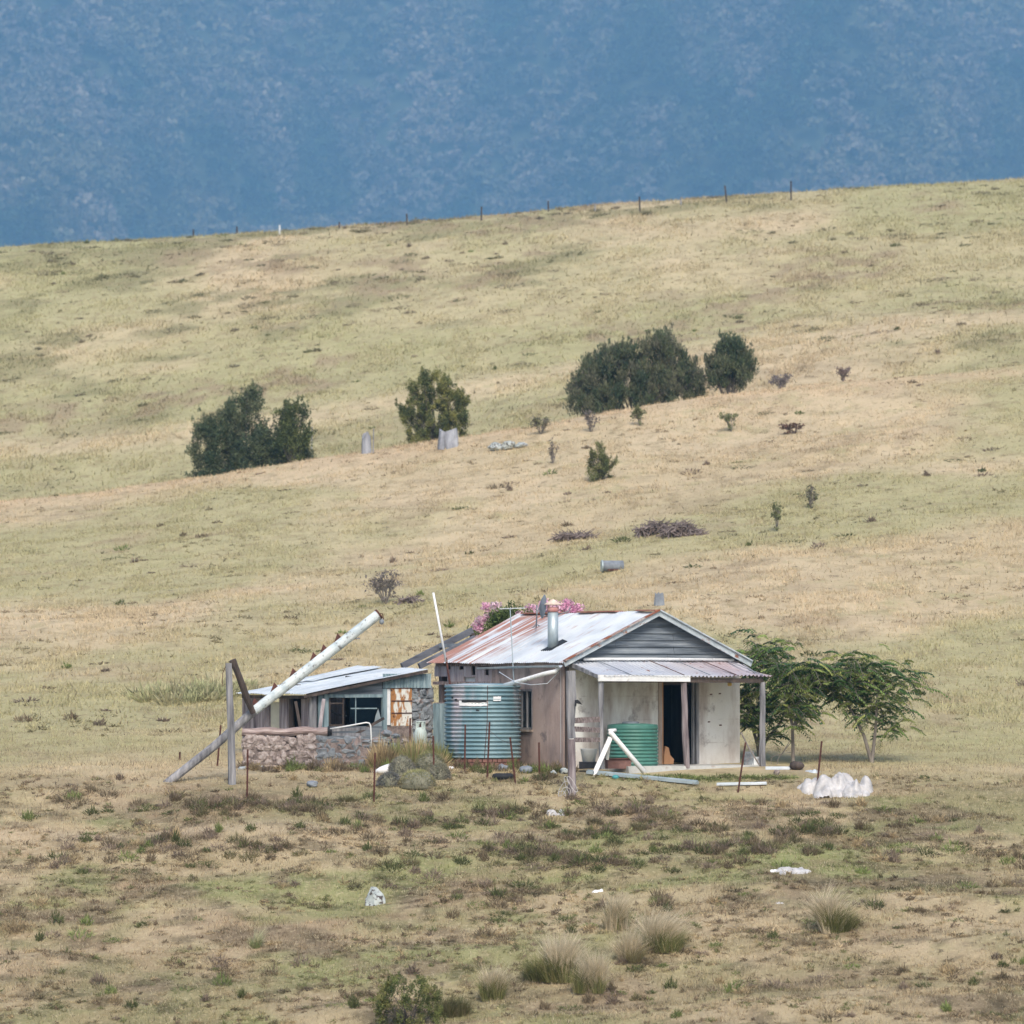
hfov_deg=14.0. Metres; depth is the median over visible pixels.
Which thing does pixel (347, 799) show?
grass tussock
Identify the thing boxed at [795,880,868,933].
grass tussock
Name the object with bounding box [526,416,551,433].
bush
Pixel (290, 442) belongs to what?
shrub
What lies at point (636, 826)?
grass tussock
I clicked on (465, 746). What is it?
steel picket
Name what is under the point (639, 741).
green tank
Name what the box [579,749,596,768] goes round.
white tub
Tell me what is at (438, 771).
cushion shrub
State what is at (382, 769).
enamel basin
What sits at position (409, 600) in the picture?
brush pile
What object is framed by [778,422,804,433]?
bush
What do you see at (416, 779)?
cushion shrub
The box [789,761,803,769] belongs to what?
dark stone
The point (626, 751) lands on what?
pipe trestle
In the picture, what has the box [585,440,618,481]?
shrub
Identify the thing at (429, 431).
shrub
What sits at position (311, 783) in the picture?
rock
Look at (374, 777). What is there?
steel picket
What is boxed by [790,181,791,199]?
fence post
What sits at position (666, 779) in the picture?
steel channel
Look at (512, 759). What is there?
steel picket
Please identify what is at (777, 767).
steel channel
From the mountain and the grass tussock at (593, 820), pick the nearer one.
the grass tussock at (593, 820)
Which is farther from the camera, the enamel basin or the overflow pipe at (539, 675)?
the overflow pipe at (539, 675)
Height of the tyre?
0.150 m
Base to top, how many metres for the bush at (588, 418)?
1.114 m
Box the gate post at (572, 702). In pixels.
[566,671,599,795]
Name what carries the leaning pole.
on the ground at (224, 299)
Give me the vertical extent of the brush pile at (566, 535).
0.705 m
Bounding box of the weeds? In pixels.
[0,184,1023,1023]
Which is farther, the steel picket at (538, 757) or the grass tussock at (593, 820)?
the steel picket at (538, 757)
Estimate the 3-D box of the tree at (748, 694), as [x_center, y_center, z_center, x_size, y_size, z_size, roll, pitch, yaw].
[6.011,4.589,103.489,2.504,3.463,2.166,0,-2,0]
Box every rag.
[546,809,564,815]
[775,866,810,874]
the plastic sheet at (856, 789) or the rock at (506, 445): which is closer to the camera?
the plastic sheet at (856, 789)
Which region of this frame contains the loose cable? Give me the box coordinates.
[499,672,558,684]
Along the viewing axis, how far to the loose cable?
100.14 m
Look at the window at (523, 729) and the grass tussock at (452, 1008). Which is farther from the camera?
the window at (523, 729)
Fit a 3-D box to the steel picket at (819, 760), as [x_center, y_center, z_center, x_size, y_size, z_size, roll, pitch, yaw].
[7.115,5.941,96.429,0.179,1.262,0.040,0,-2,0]
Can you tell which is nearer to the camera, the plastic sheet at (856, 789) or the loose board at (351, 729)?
the plastic sheet at (856, 789)
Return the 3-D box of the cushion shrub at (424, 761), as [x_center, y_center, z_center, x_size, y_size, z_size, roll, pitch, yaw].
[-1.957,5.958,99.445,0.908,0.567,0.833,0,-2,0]
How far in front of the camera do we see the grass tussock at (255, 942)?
81.94 m
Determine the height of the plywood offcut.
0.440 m
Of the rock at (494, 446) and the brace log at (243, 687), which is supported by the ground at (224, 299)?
the rock at (494, 446)
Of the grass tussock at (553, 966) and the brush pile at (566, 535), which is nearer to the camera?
the grass tussock at (553, 966)
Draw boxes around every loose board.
[294,701,300,726]
[318,699,325,727]
[332,727,368,731]
[332,733,365,735]
[356,717,383,732]
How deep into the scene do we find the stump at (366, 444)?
197.27 m
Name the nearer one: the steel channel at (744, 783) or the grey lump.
the steel channel at (744, 783)
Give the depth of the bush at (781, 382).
200.32 m
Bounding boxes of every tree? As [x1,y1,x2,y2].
[730,627,802,756]
[757,656,856,761]
[805,642,950,762]
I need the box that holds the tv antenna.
[499,608,522,680]
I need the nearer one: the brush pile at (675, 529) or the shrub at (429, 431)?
the brush pile at (675, 529)
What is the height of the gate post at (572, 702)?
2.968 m
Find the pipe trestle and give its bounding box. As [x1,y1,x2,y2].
[593,728,645,776]
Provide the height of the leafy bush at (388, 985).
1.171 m
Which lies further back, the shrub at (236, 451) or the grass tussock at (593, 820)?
the shrub at (236, 451)
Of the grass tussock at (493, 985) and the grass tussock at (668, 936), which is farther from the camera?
the grass tussock at (668, 936)
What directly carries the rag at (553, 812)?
on the ground at (224, 299)
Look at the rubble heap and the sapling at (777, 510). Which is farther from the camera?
the sapling at (777, 510)
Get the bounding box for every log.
[229,658,255,713]
[242,726,331,736]
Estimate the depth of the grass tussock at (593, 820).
92.83 m
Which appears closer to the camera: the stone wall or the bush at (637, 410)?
the stone wall
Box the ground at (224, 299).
[0,179,1023,1023]
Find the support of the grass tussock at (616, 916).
on the ground at (224, 299)
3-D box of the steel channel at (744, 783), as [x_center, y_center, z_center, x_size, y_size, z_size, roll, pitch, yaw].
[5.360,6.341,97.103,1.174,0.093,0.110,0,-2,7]
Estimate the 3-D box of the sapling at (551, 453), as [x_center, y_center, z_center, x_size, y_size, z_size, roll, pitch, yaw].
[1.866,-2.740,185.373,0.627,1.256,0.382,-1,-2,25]
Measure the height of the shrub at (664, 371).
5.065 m
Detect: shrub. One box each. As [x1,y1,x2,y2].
[184,380,316,477]
[272,394,316,463]
[376,771,400,786]
[387,754,416,775]
[394,365,470,443]
[398,767,436,788]
[414,750,446,771]
[428,762,451,779]
[562,323,708,416]
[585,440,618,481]
[703,329,759,394]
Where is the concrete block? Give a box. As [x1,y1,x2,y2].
[744,751,753,764]
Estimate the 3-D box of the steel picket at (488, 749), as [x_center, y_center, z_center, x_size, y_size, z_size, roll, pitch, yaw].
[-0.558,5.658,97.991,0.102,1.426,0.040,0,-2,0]
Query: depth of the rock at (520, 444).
191.38 m
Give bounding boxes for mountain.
[0,0,1023,244]
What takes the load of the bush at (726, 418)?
on the ground at (224, 299)
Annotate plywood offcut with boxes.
[663,746,673,763]
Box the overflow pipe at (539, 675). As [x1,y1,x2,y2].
[503,667,561,684]
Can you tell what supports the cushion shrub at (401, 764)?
on the ground at (224, 299)
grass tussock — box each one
[245,926,274,948]
[334,794,364,801]
[433,990,480,1017]
[472,960,517,1001]
[508,922,600,982]
[565,945,622,993]
[584,814,604,826]
[593,888,639,930]
[601,923,658,962]
[617,900,699,952]
[627,819,651,830]
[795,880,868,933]
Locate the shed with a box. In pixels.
[238,665,445,752]
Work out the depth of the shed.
103.58 m
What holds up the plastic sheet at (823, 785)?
on the ground at (224, 299)
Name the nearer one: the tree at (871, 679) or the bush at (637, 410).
the tree at (871, 679)
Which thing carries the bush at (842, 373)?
on the ground at (224, 299)
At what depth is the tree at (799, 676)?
101.81 m
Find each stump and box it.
[361,432,371,453]
[437,428,458,449]
[654,592,664,605]
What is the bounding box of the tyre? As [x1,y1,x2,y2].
[492,773,513,779]
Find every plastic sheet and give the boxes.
[796,772,853,797]
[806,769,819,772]
[842,775,872,797]
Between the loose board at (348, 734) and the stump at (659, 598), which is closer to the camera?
the loose board at (348, 734)
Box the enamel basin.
[375,764,388,773]
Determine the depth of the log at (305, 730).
100.57 m
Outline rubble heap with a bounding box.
[372,729,408,748]
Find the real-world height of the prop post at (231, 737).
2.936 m
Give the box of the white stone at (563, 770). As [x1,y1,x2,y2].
[560,768,567,773]
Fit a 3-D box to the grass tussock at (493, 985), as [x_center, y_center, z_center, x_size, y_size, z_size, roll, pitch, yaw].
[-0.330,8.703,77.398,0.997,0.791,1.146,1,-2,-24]
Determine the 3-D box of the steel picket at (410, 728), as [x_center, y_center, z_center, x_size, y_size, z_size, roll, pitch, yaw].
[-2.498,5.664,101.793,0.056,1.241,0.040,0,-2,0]
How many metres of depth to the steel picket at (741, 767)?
96.48 m
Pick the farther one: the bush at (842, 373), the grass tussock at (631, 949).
the bush at (842, 373)
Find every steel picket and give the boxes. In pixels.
[216,725,221,765]
[246,749,248,796]
[373,753,375,801]
[409,718,410,739]
[432,736,434,764]
[464,724,465,770]
[486,722,489,776]
[509,737,515,782]
[538,742,539,773]
[737,742,745,792]
[817,741,822,779]
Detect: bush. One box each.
[363,569,403,603]
[372,970,446,1023]
[467,598,584,636]
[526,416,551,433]
[582,409,599,431]
[630,403,646,424]
[717,411,738,430]
[768,372,791,388]
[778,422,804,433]
[836,366,850,381]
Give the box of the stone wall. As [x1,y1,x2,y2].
[241,733,386,766]
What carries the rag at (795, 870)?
on the ground at (224, 299)
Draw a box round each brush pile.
[392,593,424,604]
[547,528,602,541]
[632,518,670,537]
[656,518,708,538]
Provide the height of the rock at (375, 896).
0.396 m
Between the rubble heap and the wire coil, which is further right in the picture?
the wire coil
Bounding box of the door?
[671,685,689,762]
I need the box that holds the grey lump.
[519,765,532,772]
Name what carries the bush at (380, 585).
on the ground at (224, 299)
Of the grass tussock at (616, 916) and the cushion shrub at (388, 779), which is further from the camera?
the cushion shrub at (388, 779)
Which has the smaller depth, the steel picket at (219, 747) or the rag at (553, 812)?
the rag at (553, 812)
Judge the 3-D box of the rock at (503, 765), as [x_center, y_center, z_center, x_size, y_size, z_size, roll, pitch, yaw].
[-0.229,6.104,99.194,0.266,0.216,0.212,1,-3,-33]
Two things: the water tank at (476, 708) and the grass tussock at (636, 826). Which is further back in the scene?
the water tank at (476, 708)
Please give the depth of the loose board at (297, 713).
101.92 m
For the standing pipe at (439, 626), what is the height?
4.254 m
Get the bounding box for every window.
[329,698,376,725]
[520,689,532,731]
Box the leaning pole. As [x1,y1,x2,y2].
[163,609,383,781]
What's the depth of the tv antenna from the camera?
101.55 m
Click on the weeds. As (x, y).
(206, 688)
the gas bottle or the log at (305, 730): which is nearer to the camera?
the log at (305, 730)
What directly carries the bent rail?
on the stone wall
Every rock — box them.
[306,780,317,786]
[365,886,385,905]
[487,442,502,450]
[498,764,507,770]
[502,441,515,449]
[515,442,527,447]
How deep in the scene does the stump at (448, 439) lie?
194.68 m
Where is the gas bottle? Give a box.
[414,721,426,746]
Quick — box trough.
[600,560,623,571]
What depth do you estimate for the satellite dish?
102.03 m
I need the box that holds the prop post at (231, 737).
[222,663,235,784]
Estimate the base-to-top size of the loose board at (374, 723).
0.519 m
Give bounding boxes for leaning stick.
[741,732,759,765]
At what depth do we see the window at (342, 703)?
102.60 m
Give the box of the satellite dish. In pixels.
[532,595,569,627]
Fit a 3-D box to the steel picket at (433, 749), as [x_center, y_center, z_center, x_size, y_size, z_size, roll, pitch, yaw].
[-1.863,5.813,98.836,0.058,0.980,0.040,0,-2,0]
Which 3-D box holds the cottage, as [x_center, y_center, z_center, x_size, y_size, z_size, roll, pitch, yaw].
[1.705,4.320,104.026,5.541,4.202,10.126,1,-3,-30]
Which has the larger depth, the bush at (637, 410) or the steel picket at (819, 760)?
the bush at (637, 410)
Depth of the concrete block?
100.95 m
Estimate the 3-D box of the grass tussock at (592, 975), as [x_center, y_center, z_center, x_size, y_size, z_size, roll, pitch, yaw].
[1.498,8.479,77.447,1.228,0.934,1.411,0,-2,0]
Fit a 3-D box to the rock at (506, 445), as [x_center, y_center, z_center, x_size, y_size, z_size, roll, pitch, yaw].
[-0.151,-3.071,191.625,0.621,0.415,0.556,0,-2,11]
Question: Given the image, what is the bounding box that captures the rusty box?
[604,758,630,768]
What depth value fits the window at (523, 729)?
101.43 m
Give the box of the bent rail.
[330,722,371,747]
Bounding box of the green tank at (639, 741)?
[607,721,657,765]
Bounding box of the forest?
[0,0,1023,246]
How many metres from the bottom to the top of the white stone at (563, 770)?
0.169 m
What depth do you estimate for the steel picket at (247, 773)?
95.27 m
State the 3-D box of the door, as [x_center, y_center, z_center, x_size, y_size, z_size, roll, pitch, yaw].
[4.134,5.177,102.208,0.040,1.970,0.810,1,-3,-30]
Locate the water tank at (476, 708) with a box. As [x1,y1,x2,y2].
[444,683,520,767]
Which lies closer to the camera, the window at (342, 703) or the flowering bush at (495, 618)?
the window at (342, 703)
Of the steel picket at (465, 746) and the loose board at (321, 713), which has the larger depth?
the loose board at (321, 713)
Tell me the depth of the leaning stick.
100.39 m
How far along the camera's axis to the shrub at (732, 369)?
206.08 m
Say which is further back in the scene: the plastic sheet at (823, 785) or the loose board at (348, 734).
the loose board at (348, 734)
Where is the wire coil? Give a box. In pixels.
[558,776,577,796]
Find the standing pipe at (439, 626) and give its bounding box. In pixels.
[432,593,450,684]
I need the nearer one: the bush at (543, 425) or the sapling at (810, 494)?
the sapling at (810, 494)
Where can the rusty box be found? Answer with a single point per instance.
(616, 763)
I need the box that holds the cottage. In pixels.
[400,599,772,772]
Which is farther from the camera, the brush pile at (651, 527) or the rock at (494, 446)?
the rock at (494, 446)
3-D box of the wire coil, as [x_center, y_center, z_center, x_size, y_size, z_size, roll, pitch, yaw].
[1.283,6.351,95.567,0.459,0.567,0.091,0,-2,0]
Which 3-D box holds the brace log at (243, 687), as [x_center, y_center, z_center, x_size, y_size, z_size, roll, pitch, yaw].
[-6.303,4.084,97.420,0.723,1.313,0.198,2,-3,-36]
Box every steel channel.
[586,769,698,783]
[717,782,766,785]
[765,766,789,769]
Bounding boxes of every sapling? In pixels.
[548,437,559,462]
[771,500,783,530]
[803,484,818,508]

